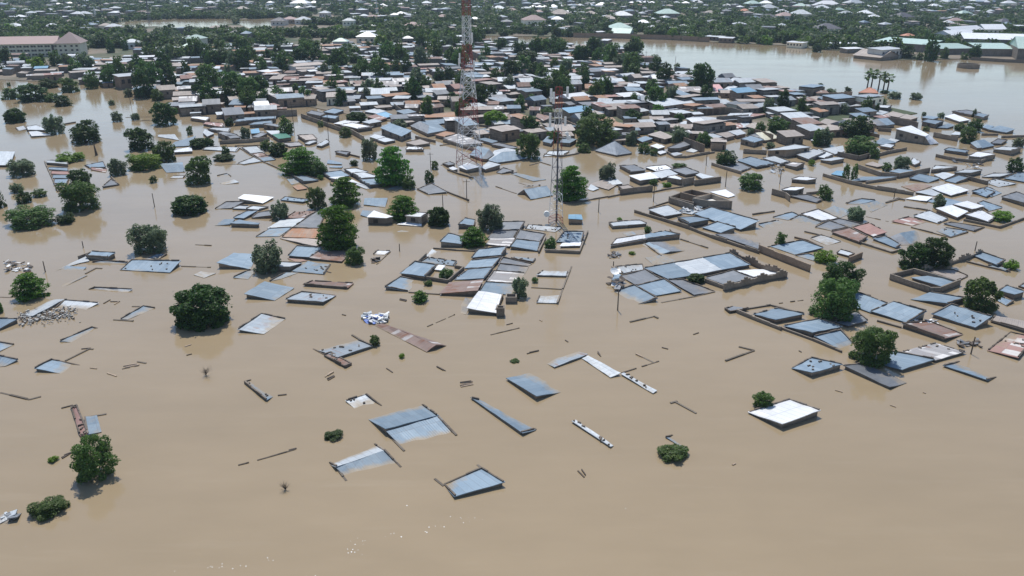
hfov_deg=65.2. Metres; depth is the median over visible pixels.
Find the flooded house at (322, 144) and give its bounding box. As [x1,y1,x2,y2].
[316,139,329,147]
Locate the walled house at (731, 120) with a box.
[722,113,751,121]
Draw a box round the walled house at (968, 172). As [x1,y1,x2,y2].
[954,169,981,175]
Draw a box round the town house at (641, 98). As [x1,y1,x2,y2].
[639,96,658,100]
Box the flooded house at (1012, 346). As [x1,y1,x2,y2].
[987,331,1023,358]
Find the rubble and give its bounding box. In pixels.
[17,305,80,325]
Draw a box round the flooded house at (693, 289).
[667,278,713,295]
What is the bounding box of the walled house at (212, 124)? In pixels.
[203,122,223,126]
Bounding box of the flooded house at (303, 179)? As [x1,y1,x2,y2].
[294,175,318,183]
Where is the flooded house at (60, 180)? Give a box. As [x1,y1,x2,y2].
[53,178,68,184]
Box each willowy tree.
[5,158,35,176]
[8,183,24,192]
[41,114,65,134]
[60,53,73,64]
[75,51,94,67]
[106,158,127,175]
[110,111,122,121]
[123,88,132,96]
[125,223,166,254]
[130,113,139,119]
[159,44,169,54]
[170,30,179,35]
[217,46,227,64]
[223,64,230,71]
[225,46,234,64]
[239,127,250,138]
[250,238,282,274]
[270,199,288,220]
[317,62,331,73]
[360,78,374,87]
[361,86,370,98]
[361,138,378,160]
[391,37,401,42]
[392,119,406,128]
[409,67,423,85]
[413,46,430,64]
[441,35,453,45]
[451,32,460,42]
[475,203,504,230]
[477,55,487,61]
[502,74,515,84]
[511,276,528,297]
[560,58,574,72]
[589,36,603,51]
[598,162,615,179]
[612,53,622,64]
[621,52,632,64]
[625,130,638,145]
[651,54,660,61]
[665,86,677,98]
[671,125,689,143]
[746,127,754,135]
[762,98,775,112]
[765,142,775,148]
[814,126,834,145]
[826,88,835,92]
[840,103,848,114]
[844,86,851,91]
[846,206,865,220]
[847,207,865,221]
[887,91,901,98]
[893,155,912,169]
[909,92,922,99]
[933,195,945,208]
[937,112,944,117]
[1011,137,1023,146]
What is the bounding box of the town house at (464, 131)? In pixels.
[454,118,476,135]
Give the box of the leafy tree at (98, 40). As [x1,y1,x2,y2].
[90,33,105,47]
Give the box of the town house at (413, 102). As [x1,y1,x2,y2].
[404,100,420,109]
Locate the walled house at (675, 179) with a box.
[667,174,683,185]
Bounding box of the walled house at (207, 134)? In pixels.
[203,130,213,137]
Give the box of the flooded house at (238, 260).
[217,253,253,268]
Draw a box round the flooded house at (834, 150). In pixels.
[823,146,843,154]
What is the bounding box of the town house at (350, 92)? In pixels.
[340,90,356,97]
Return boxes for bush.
[26,494,69,521]
[47,455,58,462]
[53,212,75,223]
[54,151,85,162]
[324,429,342,441]
[349,159,358,165]
[423,280,432,285]
[439,268,453,278]
[510,358,519,363]
[531,277,538,283]
[644,225,651,232]
[649,178,657,184]
[656,443,688,462]
[662,182,671,186]
[671,163,686,167]
[687,273,704,283]
[808,159,815,165]
[1003,258,1019,269]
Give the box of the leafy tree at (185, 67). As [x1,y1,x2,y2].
[180,60,190,73]
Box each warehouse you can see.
[874,37,941,51]
[921,43,971,54]
[934,29,973,35]
[944,25,982,30]
[960,32,1023,44]
[969,43,1011,55]
[978,24,1006,32]
[1009,36,1023,59]
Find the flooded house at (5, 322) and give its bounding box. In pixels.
[0,317,17,329]
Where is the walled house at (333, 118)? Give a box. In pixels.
[322,114,339,122]
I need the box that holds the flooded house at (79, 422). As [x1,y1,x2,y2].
[70,404,87,436]
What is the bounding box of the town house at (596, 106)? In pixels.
[590,102,610,113]
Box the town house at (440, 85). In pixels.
[429,83,446,88]
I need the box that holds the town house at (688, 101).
[677,100,695,103]
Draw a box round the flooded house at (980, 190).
[972,186,1000,196]
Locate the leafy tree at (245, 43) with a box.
[239,37,254,50]
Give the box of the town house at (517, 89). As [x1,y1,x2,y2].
[515,87,532,92]
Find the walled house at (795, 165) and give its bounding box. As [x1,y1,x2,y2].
[784,162,804,169]
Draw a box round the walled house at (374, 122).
[363,119,381,127]
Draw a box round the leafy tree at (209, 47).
[200,43,216,63]
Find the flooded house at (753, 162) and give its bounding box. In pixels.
[736,156,776,168]
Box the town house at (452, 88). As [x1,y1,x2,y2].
[446,83,464,92]
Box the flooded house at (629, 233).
[622,231,636,235]
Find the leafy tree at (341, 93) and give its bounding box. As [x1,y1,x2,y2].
[333,87,347,105]
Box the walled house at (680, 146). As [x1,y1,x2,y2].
[667,141,689,151]
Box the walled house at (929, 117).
[922,116,938,119]
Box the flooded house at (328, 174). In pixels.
[323,170,349,179]
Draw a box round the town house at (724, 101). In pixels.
[716,99,729,105]
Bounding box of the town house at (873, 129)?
[844,118,875,131]
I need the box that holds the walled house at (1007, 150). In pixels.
[993,146,1021,155]
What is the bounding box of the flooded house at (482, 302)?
[467,291,501,314]
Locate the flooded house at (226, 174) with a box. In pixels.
[217,173,230,176]
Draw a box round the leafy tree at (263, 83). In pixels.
[248,75,268,90]
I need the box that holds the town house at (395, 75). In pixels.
[387,73,403,77]
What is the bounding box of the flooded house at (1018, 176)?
[1003,172,1023,182]
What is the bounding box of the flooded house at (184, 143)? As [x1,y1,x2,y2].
[170,136,194,146]
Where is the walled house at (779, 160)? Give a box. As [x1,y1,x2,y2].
[763,155,789,165]
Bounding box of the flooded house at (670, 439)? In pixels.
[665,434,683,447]
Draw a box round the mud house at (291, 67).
[287,62,321,70]
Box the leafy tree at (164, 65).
[154,60,176,83]
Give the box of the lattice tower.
[456,0,482,165]
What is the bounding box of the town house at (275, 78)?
[270,74,286,84]
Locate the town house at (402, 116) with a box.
[389,114,420,123]
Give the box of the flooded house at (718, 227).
[702,221,735,232]
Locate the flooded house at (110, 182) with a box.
[102,178,118,187]
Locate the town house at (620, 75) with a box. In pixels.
[615,73,633,77]
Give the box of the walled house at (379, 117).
[368,114,386,121]
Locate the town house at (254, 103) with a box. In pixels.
[252,101,268,110]
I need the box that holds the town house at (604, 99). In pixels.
[597,98,611,101]
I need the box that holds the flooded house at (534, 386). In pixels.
[506,373,559,399]
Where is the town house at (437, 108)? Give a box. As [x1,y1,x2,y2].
[425,103,444,112]
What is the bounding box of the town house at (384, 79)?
[368,78,390,86]
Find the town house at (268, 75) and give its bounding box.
[264,73,279,81]
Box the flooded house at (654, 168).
[646,164,671,171]
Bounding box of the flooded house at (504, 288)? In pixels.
[479,281,512,294]
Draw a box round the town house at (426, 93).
[419,92,431,94]
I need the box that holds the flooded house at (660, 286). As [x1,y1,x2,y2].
[637,278,681,295]
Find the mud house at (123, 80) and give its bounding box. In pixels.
[112,73,132,89]
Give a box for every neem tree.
[0,88,17,99]
[3,204,55,229]
[19,52,30,63]
[30,188,47,197]
[42,92,57,101]
[47,50,62,65]
[55,180,101,212]
[57,77,79,92]
[67,58,82,70]
[69,434,120,484]
[81,70,98,88]
[99,62,114,85]
[110,55,127,73]
[125,62,135,72]
[135,60,147,69]
[141,44,157,57]
[145,60,163,81]
[150,89,163,100]
[151,140,176,162]
[167,44,181,58]
[181,38,200,56]
[183,155,211,185]
[186,125,192,134]
[191,37,203,50]
[194,62,221,86]
[204,50,211,64]
[213,38,224,49]
[217,39,230,47]
[218,70,243,88]
[235,77,259,98]
[237,85,255,110]
[240,46,252,59]
[250,46,256,58]
[252,32,267,44]
[253,54,259,63]
[255,56,266,69]
[258,88,268,100]
[260,139,274,149]
[270,85,286,93]
[275,49,293,71]
[277,115,293,134]
[291,83,298,92]
[297,39,314,54]
[298,86,310,94]
[299,31,312,41]
[305,186,326,209]
[307,161,327,175]
[310,40,323,52]
[319,53,326,61]
[323,75,338,88]
[327,30,339,41]
[331,64,343,75]
[334,33,343,39]
[334,48,349,65]
[336,72,342,80]
[339,127,352,137]
[341,43,350,55]
[344,246,364,265]
[345,43,360,54]
[349,52,357,62]
[352,59,361,66]
[352,65,360,77]
[359,58,370,72]
[369,56,389,77]
[369,335,379,345]
[371,78,384,87]
[372,51,379,57]
[377,40,394,60]
[390,59,401,71]
[393,41,409,59]
[402,174,415,189]
[404,80,411,92]
[415,29,430,48]
[418,75,430,85]
[420,95,433,113]
[426,38,442,56]
[429,32,441,41]
[431,161,438,169]
[443,45,453,57]
[447,32,457,46]
[451,45,468,65]
[454,69,470,89]
[454,97,470,115]
[465,41,474,54]
[469,27,481,43]
[480,42,490,55]
[490,67,503,78]
[514,23,523,30]
[514,93,525,111]
[515,132,540,159]
[516,55,531,73]
[518,40,525,50]
[535,62,549,76]
[538,40,549,52]
[540,106,552,113]
[544,236,556,248]
[546,68,568,97]
[546,130,560,142]
[550,57,558,67]
[558,39,568,51]
[558,64,570,79]
[564,78,574,93]
[573,113,621,146]
[575,62,589,75]
[575,142,590,152]
[589,79,605,94]
[590,47,605,60]
[600,73,611,90]
[601,42,619,54]
[603,55,613,61]
[604,45,616,57]
[622,51,640,72]
[622,75,627,81]
[627,63,639,73]
[631,35,644,53]
[631,92,637,99]
[637,142,650,153]
[645,78,657,91]
[647,85,667,100]
[650,147,658,155]
[655,25,666,34]
[674,112,684,121]
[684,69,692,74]
[696,131,712,145]
[737,172,764,190]
[752,391,774,407]
[755,121,766,131]
[756,34,765,43]
[767,115,790,132]
[774,231,787,244]
[786,24,798,32]
[797,96,806,111]
[808,277,861,321]
[812,128,822,145]
[816,184,834,200]
[842,164,850,178]
[844,135,877,154]
[847,325,898,368]
[850,164,858,179]
[860,95,873,108]
[869,145,880,158]
[881,162,892,170]
[916,52,924,59]
[917,29,930,35]
[922,29,931,38]
[922,126,929,131]
[932,193,946,206]
[939,47,949,58]
[953,122,966,130]
[959,126,979,141]
[960,52,968,59]
[962,276,1004,313]
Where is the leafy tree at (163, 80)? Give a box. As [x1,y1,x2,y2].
[158,76,165,84]
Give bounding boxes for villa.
[26,11,36,16]
[76,11,92,16]
[98,23,108,29]
[105,24,121,30]
[125,39,140,48]
[185,34,207,43]
[270,17,288,24]
[284,16,296,23]
[290,0,311,6]
[294,16,311,24]
[319,11,331,16]
[332,38,348,43]
[342,18,355,25]
[356,32,377,42]
[402,36,412,42]
[521,15,545,24]
[550,9,570,17]
[551,16,563,23]
[605,15,615,21]
[608,23,632,30]
[614,11,632,18]
[654,9,680,17]
[743,0,761,6]
[759,0,772,5]
[763,4,778,9]
[775,12,794,19]
[791,9,811,17]
[793,3,804,7]
[814,0,838,5]
[814,23,841,32]
[842,0,864,3]
[857,10,874,13]
[890,12,915,18]
[900,33,914,37]
[909,0,925,3]
[940,0,960,3]
[948,18,961,21]
[955,10,972,14]
[964,6,974,10]
[995,18,1010,21]
[1000,0,1016,5]
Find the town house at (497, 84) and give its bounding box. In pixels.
[479,81,501,91]
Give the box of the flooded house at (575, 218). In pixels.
[568,214,582,223]
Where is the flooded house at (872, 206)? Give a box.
[859,201,887,211]
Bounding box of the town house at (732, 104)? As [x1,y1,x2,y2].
[726,101,750,108]
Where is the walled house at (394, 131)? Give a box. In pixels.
[381,123,411,140]
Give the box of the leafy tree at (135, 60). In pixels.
[130,53,146,66]
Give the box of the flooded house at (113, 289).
[89,286,132,291]
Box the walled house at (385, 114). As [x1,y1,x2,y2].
[376,112,391,118]
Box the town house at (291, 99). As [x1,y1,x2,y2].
[275,93,303,106]
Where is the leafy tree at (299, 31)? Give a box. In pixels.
[296,27,301,36]
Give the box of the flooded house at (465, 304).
[461,298,472,314]
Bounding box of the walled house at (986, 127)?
[982,124,993,130]
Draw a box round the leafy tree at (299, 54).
[289,47,309,62]
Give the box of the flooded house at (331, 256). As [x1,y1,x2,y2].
[309,248,345,261]
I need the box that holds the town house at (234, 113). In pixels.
[221,107,243,121]
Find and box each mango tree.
[2,107,26,123]
[168,283,232,331]
[170,194,207,215]
[189,138,208,148]
[203,138,214,146]
[268,143,287,156]
[345,112,366,122]
[427,207,449,226]
[432,23,444,28]
[551,27,560,35]
[695,23,705,28]
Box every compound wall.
[0,392,40,399]
[44,161,58,191]
[65,348,93,360]
[78,251,90,258]
[104,176,119,187]
[219,137,269,143]
[238,449,294,465]
[239,148,282,169]
[301,113,340,130]
[336,469,346,480]
[340,125,363,139]
[387,434,404,450]
[415,136,435,142]
[417,253,426,260]
[425,266,463,282]
[433,247,475,251]
[443,139,474,150]
[447,169,473,177]
[447,191,468,200]
[531,287,561,289]
[538,236,545,252]
[544,152,578,156]
[545,230,587,253]
[557,266,571,303]
[563,195,609,203]
[573,33,709,41]
[620,185,652,194]
[621,361,658,372]
[629,315,658,322]
[634,210,759,253]
[643,243,661,255]
[649,201,668,207]
[652,186,683,192]
[661,291,714,302]
[666,151,714,157]
[669,197,693,208]
[675,402,696,413]
[680,239,707,247]
[682,177,693,185]
[694,176,720,185]
[704,278,722,288]
[711,162,741,173]
[723,269,787,290]
[725,346,754,360]
[729,248,780,271]
[736,309,781,330]
[738,304,803,314]
[743,149,766,154]
[752,210,774,214]
[759,245,810,271]
[771,189,790,201]
[782,327,841,352]
[794,236,818,244]
[823,173,913,194]
[837,151,869,160]
[848,252,862,261]
[858,164,929,177]
[860,242,902,252]
[865,177,896,183]
[869,147,906,158]
[870,132,879,137]
[877,320,901,327]
[878,128,891,131]
[888,117,918,128]
[889,268,913,278]
[889,274,941,292]
[911,227,968,237]
[913,268,955,280]
[920,249,983,270]
[931,166,956,172]
[933,132,958,141]
[935,154,995,162]
[941,279,960,292]
[963,217,1023,227]
[965,175,988,184]
[966,261,1010,272]
[971,57,1023,62]
[981,133,997,135]
[1001,135,1023,137]
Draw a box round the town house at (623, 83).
[616,82,630,86]
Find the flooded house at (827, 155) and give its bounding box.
[817,148,833,158]
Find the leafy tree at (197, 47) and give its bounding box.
[188,40,202,55]
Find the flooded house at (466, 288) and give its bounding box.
[439,279,483,295]
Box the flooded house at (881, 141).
[874,138,896,145]
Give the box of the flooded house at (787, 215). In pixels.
[772,211,800,219]
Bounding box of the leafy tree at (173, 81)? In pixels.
[167,66,176,86]
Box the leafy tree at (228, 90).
[220,77,238,105]
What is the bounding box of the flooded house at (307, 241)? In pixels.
[280,238,320,245]
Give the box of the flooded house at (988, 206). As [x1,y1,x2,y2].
[977,200,1002,211]
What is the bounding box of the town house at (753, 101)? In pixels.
[736,99,764,103]
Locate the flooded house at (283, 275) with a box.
[269,272,296,281]
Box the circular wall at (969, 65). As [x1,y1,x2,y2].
[957,63,979,68]
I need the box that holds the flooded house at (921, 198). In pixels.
[906,195,932,201]
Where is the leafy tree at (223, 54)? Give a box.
[220,50,234,62]
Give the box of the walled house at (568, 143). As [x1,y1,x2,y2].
[560,138,576,146]
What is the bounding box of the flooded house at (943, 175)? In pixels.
[934,172,955,179]
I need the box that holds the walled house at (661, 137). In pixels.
[648,131,671,143]
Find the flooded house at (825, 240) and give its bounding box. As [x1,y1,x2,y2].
[811,234,840,245]
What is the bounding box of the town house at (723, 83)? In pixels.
[712,78,732,88]
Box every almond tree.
[8,272,50,301]
[277,146,321,175]
[314,204,359,250]
[329,177,362,208]
[372,146,412,186]
[386,195,419,222]
[411,290,428,303]
[459,226,488,248]
[552,165,588,201]
[648,104,663,114]
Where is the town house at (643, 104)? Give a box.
[625,101,648,109]
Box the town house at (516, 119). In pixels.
[509,113,539,128]
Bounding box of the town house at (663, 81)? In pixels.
[652,78,674,83]
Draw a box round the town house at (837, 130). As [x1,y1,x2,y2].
[817,125,847,136]
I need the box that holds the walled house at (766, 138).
[752,131,776,142]
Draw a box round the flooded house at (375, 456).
[329,443,396,474]
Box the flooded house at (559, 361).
[547,352,587,367]
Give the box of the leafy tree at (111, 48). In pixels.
[105,40,114,52]
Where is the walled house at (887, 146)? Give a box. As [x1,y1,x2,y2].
[880,144,893,149]
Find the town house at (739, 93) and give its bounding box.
[729,87,755,100]
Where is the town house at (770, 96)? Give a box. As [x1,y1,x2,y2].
[763,95,778,99]
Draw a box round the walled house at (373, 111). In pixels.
[364,108,385,114]
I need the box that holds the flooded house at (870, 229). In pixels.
[853,222,886,236]
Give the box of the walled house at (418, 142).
[405,139,429,146]
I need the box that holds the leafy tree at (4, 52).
[0,47,14,64]
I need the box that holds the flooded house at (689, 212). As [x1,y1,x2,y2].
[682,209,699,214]
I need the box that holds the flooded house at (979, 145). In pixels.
[970,139,993,150]
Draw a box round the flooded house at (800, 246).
[770,239,823,254]
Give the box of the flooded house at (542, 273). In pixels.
[536,270,567,276]
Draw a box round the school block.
[0,32,87,56]
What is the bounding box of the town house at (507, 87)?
[504,85,514,89]
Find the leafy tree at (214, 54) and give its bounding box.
[207,50,222,64]
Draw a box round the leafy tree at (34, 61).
[26,56,43,67]
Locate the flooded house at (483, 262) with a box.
[464,256,501,268]
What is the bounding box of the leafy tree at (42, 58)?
[32,53,48,68]
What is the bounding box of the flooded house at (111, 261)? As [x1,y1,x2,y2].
[92,259,127,263]
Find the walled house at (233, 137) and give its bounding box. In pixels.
[226,134,240,139]
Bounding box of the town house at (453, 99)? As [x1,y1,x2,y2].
[449,96,466,110]
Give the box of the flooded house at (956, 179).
[944,175,968,183]
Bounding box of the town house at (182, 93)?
[173,91,198,96]
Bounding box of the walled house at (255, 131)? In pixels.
[250,128,259,135]
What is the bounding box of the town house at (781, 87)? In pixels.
[775,85,790,89]
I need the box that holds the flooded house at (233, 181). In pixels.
[220,179,238,184]
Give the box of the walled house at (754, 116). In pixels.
[725,114,764,118]
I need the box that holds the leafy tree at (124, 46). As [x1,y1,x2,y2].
[121,40,128,49]
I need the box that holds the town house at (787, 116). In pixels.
[781,112,812,127]
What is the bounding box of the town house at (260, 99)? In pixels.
[256,98,265,100]
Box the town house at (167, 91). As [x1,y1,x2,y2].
[155,85,175,98]
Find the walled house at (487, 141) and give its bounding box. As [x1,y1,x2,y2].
[479,138,497,145]
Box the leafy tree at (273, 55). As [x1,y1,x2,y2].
[270,52,280,60]
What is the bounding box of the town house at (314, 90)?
[312,86,328,97]
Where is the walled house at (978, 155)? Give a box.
[968,151,994,160]
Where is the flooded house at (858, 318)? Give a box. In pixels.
[829,312,867,326]
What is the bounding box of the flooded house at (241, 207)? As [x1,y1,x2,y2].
[232,205,251,209]
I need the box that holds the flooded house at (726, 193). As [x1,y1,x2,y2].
[711,189,734,197]
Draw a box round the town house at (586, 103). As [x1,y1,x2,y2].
[578,101,596,105]
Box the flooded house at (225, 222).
[215,219,234,225]
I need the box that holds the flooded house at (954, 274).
[928,269,967,279]
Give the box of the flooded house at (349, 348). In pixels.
[318,339,372,357]
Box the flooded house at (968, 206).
[954,201,983,211]
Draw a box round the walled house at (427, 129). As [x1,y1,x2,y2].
[410,121,445,136]
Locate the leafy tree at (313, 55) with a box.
[310,46,322,60]
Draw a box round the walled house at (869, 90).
[858,87,877,94]
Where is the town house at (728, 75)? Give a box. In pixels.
[718,73,735,78]
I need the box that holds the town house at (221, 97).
[196,91,223,102]
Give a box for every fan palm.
[864,71,874,87]
[869,68,878,87]
[874,71,885,90]
[881,74,889,89]
[885,72,895,89]
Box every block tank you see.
[496,305,504,316]
[506,294,516,302]
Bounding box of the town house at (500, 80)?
[497,77,513,85]
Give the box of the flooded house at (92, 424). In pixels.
[84,415,101,434]
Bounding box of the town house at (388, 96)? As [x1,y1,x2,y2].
[381,92,409,103]
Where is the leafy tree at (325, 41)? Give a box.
[322,39,331,43]
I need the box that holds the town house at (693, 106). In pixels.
[683,103,702,110]
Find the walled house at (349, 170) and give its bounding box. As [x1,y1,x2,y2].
[344,168,367,176]
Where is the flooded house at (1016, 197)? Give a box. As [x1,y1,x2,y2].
[1001,191,1023,205]
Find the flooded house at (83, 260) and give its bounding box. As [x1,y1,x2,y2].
[59,256,88,269]
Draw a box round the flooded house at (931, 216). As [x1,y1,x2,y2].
[913,210,948,223]
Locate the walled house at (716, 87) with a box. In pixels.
[713,84,722,93]
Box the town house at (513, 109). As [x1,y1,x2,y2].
[507,105,520,113]
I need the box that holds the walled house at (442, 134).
[435,130,457,138]
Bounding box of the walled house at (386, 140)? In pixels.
[377,137,395,144]
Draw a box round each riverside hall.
[611,28,633,33]
[706,35,724,40]
[718,37,734,42]
[786,41,807,48]
[826,42,856,48]
[839,47,862,52]
[853,48,898,60]
[867,46,902,57]
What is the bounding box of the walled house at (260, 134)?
[251,132,267,138]
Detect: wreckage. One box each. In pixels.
[0,509,21,523]
[3,259,32,271]
[370,257,380,262]
[606,267,625,289]
[607,251,621,257]
[675,206,702,211]
[770,164,783,172]
[912,319,938,323]
[956,338,982,346]
[965,163,982,167]
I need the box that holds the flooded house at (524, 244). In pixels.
[510,238,540,250]
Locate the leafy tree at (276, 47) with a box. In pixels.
[272,43,281,51]
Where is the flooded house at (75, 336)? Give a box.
[60,326,96,341]
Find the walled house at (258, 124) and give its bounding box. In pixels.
[249,120,272,127]
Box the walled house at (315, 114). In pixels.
[306,110,324,118]
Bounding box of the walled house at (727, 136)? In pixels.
[715,132,734,140]
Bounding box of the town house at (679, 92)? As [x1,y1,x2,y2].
[676,90,688,95]
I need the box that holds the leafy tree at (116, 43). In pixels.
[113,40,120,47]
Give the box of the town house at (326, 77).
[324,74,343,80]
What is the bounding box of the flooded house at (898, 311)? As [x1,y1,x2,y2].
[870,301,926,321]
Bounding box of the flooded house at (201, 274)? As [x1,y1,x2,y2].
[194,271,215,277]
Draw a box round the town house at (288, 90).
[267,87,292,93]
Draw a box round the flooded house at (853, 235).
[831,227,867,243]
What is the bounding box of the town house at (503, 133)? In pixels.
[489,125,520,141]
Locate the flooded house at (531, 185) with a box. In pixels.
[524,184,539,186]
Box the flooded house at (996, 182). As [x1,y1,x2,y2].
[987,178,1016,186]
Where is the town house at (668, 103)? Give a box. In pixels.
[647,98,684,109]
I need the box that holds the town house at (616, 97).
[603,94,621,100]
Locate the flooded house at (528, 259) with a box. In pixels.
[511,256,535,262]
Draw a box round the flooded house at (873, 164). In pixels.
[865,162,881,167]
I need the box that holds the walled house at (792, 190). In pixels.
[781,186,804,195]
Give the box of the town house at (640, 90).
[624,86,643,93]
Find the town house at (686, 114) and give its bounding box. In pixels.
[664,108,691,117]
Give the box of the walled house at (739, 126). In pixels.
[736,123,743,129]
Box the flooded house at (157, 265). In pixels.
[120,259,180,272]
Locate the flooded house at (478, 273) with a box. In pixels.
[454,266,493,279]
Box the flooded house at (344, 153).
[335,150,350,156]
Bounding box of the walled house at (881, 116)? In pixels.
[873,114,889,118]
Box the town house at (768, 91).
[756,87,780,95]
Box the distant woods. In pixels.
[0,0,1023,50]
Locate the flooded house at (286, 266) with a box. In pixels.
[269,261,301,271]
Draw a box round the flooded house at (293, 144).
[284,141,302,146]
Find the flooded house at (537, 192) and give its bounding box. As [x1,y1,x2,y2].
[518,186,552,199]
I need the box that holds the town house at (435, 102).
[420,100,439,106]
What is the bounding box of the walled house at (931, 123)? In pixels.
[921,119,943,127]
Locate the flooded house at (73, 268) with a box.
[62,266,85,269]
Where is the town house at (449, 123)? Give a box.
[443,117,471,130]
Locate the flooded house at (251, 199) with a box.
[238,194,273,203]
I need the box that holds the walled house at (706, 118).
[687,116,715,119]
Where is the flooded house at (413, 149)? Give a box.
[405,146,423,151]
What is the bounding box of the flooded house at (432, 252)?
[426,249,436,256]
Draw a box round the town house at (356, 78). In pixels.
[349,76,360,82]
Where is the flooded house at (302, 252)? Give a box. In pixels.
[288,245,323,258]
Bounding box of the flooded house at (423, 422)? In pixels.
[368,404,452,443]
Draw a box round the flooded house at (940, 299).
[911,291,964,305]
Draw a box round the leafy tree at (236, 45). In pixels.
[231,38,253,49]
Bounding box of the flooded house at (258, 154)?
[250,152,269,157]
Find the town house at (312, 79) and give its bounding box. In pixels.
[299,78,322,80]
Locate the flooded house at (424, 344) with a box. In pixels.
[374,323,445,351]
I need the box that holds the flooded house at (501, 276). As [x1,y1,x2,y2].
[486,270,523,281]
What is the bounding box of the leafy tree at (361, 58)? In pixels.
[357,55,367,63]
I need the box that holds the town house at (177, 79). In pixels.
[165,78,180,84]
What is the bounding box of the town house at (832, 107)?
[813,101,839,114]
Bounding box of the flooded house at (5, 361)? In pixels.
[0,354,17,366]
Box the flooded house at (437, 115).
[424,112,460,118]
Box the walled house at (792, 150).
[767,144,810,157]
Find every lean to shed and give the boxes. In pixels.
[102,81,112,87]
[190,112,201,116]
[215,112,223,118]
[234,105,246,111]
[240,68,248,72]
[244,111,255,116]
[248,104,253,111]
[276,107,286,109]
[277,80,286,83]
[277,83,290,86]
[312,76,324,79]
[341,98,355,105]
[349,106,360,111]
[359,102,377,109]
[374,105,391,110]
[390,102,404,108]
[397,109,415,114]
[397,120,414,126]
[408,114,424,120]
[437,96,449,101]
[473,129,488,139]
[491,120,504,126]
[499,90,509,93]
[502,120,510,125]
[505,92,519,97]
[529,106,540,114]
[541,105,552,112]
[545,127,553,131]
[552,102,565,108]
[560,131,573,139]
[564,101,578,106]
[611,138,625,144]
[618,132,638,141]
[623,116,635,122]
[638,119,654,129]
[640,108,649,115]
[649,116,663,122]
[655,121,669,130]
[657,118,677,123]
[667,124,678,130]
[673,130,691,139]
[679,124,691,130]
[690,131,702,140]
[691,112,703,116]
[710,139,726,150]
[724,122,736,131]
[737,116,752,122]
[765,112,774,117]
[804,97,815,103]
[810,107,827,116]
[814,90,828,95]
[849,113,866,117]
[855,107,876,116]
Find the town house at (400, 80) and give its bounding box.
[390,77,409,86]
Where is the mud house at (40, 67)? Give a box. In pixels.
[33,66,47,68]
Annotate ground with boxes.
[0,32,916,135]
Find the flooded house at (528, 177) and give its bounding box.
[511,172,545,180]
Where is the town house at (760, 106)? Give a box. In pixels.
[754,103,774,112]
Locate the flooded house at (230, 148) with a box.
[202,146,239,151]
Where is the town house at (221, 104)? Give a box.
[195,102,224,110]
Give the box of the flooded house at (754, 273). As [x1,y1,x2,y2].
[739,269,775,277]
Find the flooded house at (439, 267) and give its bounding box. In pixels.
[435,265,444,270]
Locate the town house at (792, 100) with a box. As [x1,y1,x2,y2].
[774,96,795,105]
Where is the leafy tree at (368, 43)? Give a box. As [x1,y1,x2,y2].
[364,41,373,45]
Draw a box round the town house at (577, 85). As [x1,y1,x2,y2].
[570,80,581,91]
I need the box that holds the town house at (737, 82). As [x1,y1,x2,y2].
[733,78,756,87]
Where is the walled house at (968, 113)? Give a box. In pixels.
[951,110,980,116]
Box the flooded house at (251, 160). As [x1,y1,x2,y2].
[238,157,261,164]
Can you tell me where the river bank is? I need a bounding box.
[10,1,1015,59]
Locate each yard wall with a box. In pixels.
[276,109,296,116]
[355,93,370,98]
[393,103,401,110]
[439,102,449,106]
[543,111,561,116]
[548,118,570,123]
[561,118,575,125]
[683,137,704,151]
[697,107,730,115]
[703,108,724,114]
[716,114,748,119]
[730,107,742,112]
[752,128,773,141]
[827,92,851,95]
[849,105,862,111]
[854,101,879,109]
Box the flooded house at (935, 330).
[901,320,963,340]
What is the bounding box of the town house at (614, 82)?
[590,80,617,84]
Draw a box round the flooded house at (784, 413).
[748,398,820,428]
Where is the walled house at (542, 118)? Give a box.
[536,113,551,122]
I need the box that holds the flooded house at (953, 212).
[936,205,967,219]
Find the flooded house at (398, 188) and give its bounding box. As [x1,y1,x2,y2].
[389,186,415,189]
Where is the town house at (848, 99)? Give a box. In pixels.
[822,94,854,105]
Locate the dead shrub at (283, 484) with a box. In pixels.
[279,482,288,489]
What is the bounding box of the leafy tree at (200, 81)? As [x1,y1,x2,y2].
[191,76,211,92]
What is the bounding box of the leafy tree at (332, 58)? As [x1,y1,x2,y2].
[326,47,345,65]
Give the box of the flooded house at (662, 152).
[657,150,666,155]
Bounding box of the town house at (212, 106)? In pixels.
[202,99,220,113]
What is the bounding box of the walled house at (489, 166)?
[481,162,500,171]
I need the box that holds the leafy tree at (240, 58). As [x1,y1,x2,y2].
[230,48,252,69]
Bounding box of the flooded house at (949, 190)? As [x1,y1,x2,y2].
[931,183,968,196]
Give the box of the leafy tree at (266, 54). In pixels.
[260,48,270,57]
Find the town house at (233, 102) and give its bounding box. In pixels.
[228,99,244,106]
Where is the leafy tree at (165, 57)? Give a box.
[155,49,171,62]
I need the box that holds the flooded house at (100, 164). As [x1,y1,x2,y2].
[84,161,105,167]
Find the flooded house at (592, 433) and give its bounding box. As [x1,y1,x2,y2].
[572,420,612,446]
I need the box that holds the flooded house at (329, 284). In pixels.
[303,280,353,288]
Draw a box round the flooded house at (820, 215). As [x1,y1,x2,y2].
[801,208,839,221]
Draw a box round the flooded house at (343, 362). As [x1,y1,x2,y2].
[324,351,351,367]
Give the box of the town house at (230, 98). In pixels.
[227,95,237,103]
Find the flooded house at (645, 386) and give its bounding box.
[621,373,656,393]
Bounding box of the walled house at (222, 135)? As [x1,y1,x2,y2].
[217,131,237,139]
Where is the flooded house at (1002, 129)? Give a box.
[988,125,1013,133]
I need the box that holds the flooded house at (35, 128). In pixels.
[26,125,45,131]
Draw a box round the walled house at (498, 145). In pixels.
[491,142,517,149]
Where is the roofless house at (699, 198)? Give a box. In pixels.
[668,189,731,208]
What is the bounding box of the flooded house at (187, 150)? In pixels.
[174,147,191,153]
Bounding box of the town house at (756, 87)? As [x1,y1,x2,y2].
[739,84,763,90]

